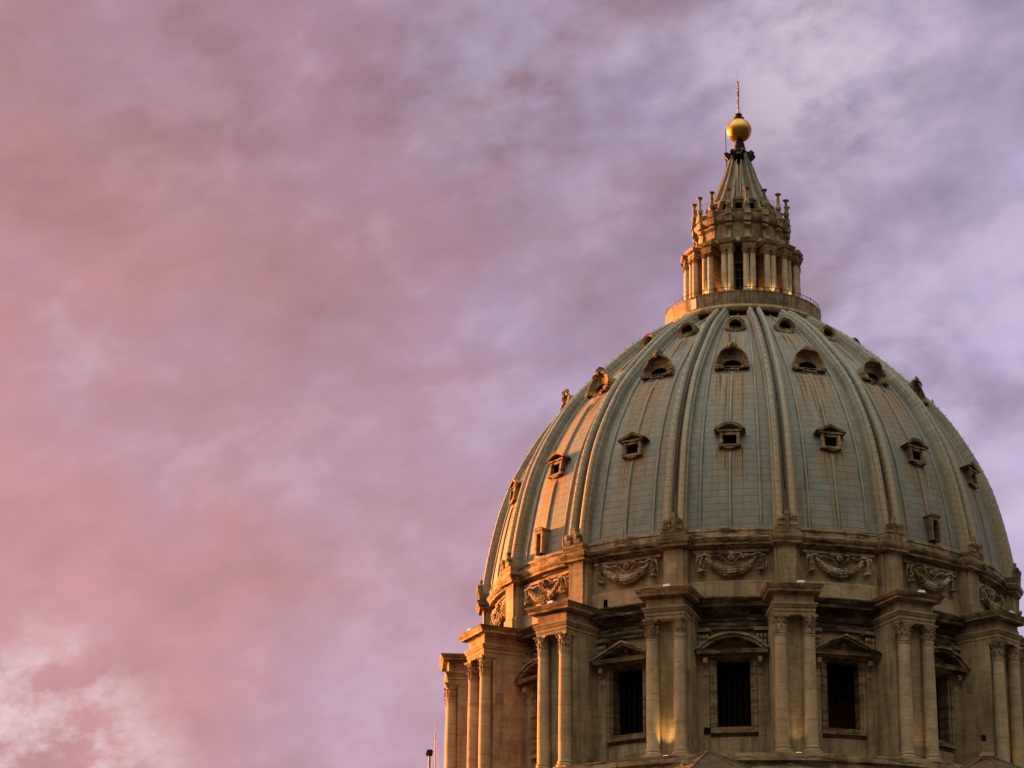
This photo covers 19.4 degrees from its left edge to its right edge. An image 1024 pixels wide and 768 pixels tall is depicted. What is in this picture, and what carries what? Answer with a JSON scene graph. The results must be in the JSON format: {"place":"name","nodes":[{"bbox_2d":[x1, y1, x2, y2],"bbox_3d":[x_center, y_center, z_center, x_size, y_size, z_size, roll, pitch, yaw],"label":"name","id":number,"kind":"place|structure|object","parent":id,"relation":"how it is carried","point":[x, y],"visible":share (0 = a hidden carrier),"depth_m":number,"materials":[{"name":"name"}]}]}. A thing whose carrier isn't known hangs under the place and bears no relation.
{"place":"outdoors","nodes":[
{"label":"outdoors","id":0,"kind":"place"},
{"bbox_2d":[0,0,1023,767],"label":"sky","id":1,"kind":"structure","parent":0,"point":[295,295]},
{"bbox_2d":[439,71,1023,767],"bbox_3d":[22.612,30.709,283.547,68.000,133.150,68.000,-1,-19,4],"label":"domed church","id":2,"kind":"structure","parent":0,"point":[731,459],"depth_m":266.91,"materials":[{"name":"stone"}]},
{"bbox_2d":[426,749,432,767],"bbox_3d":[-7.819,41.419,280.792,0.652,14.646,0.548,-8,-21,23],"label":"floodlight","id":3,"kind":"object","parent":2,"relation":"attached to","point":[429,753],"visible":1,"depth_m":282.87,"materials":[{"name":"metal"}]},
{"bbox_2d":[424,719,439,767],"bbox_3d":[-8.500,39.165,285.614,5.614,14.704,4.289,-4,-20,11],"label":"antenna mast","id":4,"kind":"object","parent":2,"relation":"on","point":[435,746],"visible":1,"depth_m":286.85,"materials":[{"name":"red metal"}]},
{"bbox_2d":[513,657,537,759],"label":"drum window","id":5,"kind":"structure","parent":2,"relation":"in","point":[526,677],"depth_m":270.05,"materials":[{"name":"stone"}]},
{"bbox_2d":[589,640,645,743],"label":"drum window","id":6,"kind":"structure","parent":2,"relation":"in","point":[631,725],"depth_m":263.28,"materials":[{"name":"stone"}]},
{"bbox_2d":[703,727,710,748],"bbox_3d":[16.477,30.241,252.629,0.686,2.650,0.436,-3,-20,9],"label":"floodlight","id":7,"kind":"object","parent":2,"relation":"attached to","point":[707,731],"visible":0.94,"depth_m":252.78,"materials":[{"name":"metal"}]},
{"bbox_2d":[666,749,750,767],"bbox_3d":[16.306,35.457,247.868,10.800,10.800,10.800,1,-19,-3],"label":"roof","id":8,"kind":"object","parent":2,"relation":"on","point":[708,758],"visible":0.97,"depth_m":246.68,"materials":[{"name":"tile"}]},
{"bbox_2d":[681,760,694,765],"bbox_3d":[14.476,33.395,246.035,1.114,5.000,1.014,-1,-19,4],"label":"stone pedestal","id":9,"kind":"object","parent":8,"relation":"on","point":[685,762],"visible":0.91,"depth_m":246.33,"materials":[{"name":"stone"}]},
{"bbox_2d":[695,631,769,733],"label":"drum window","id":10,"kind":"structure","parent":2,"relation":"in","point":[733,671],"depth_m":259.95,"materials":[{"name":"stone"}]},
{"bbox_2d":[815,633,881,736],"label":"drum window","id":11,"kind":"structure","parent":2,"relation":"in","point":[840,699],"depth_m":260.53,"materials":[{"name":"stone"}]},
{"bbox_2d":[934,646,970,749],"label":"drum window","id":12,"kind":"structure","parent":2,"relation":"in","point":[956,665],"depth_m":264.95,"materials":[{"name":"stone"}]},
{"bbox_2d":[980,735,985,750],"bbox_3d":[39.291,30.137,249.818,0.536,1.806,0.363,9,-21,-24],"label":"floodlight","id":13,"kind":"object","parent":2,"relation":"attached to","point":[983,738],"visible":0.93,"depth_m":249.89,"materials":[{"name":"metal"}]},
{"bbox_2d":[959,757,1022,767],"bbox_3d":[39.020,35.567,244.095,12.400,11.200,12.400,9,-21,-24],"label":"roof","id":14,"kind":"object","parent":2,"relation":"on","point":[995,762],"visible":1,"depth_m":243.65,"materials":[{"name":"tile"}]},
{"bbox_2d":[980,752,993,760],"bbox_3d":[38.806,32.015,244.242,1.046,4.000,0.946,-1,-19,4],"label":"stone pedestal","id":15,"kind":"object","parent":14,"relation":"on","point":[985,756],"visible":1,"depth_m":244.41,"materials":[{"name":"stone"}]}
]}

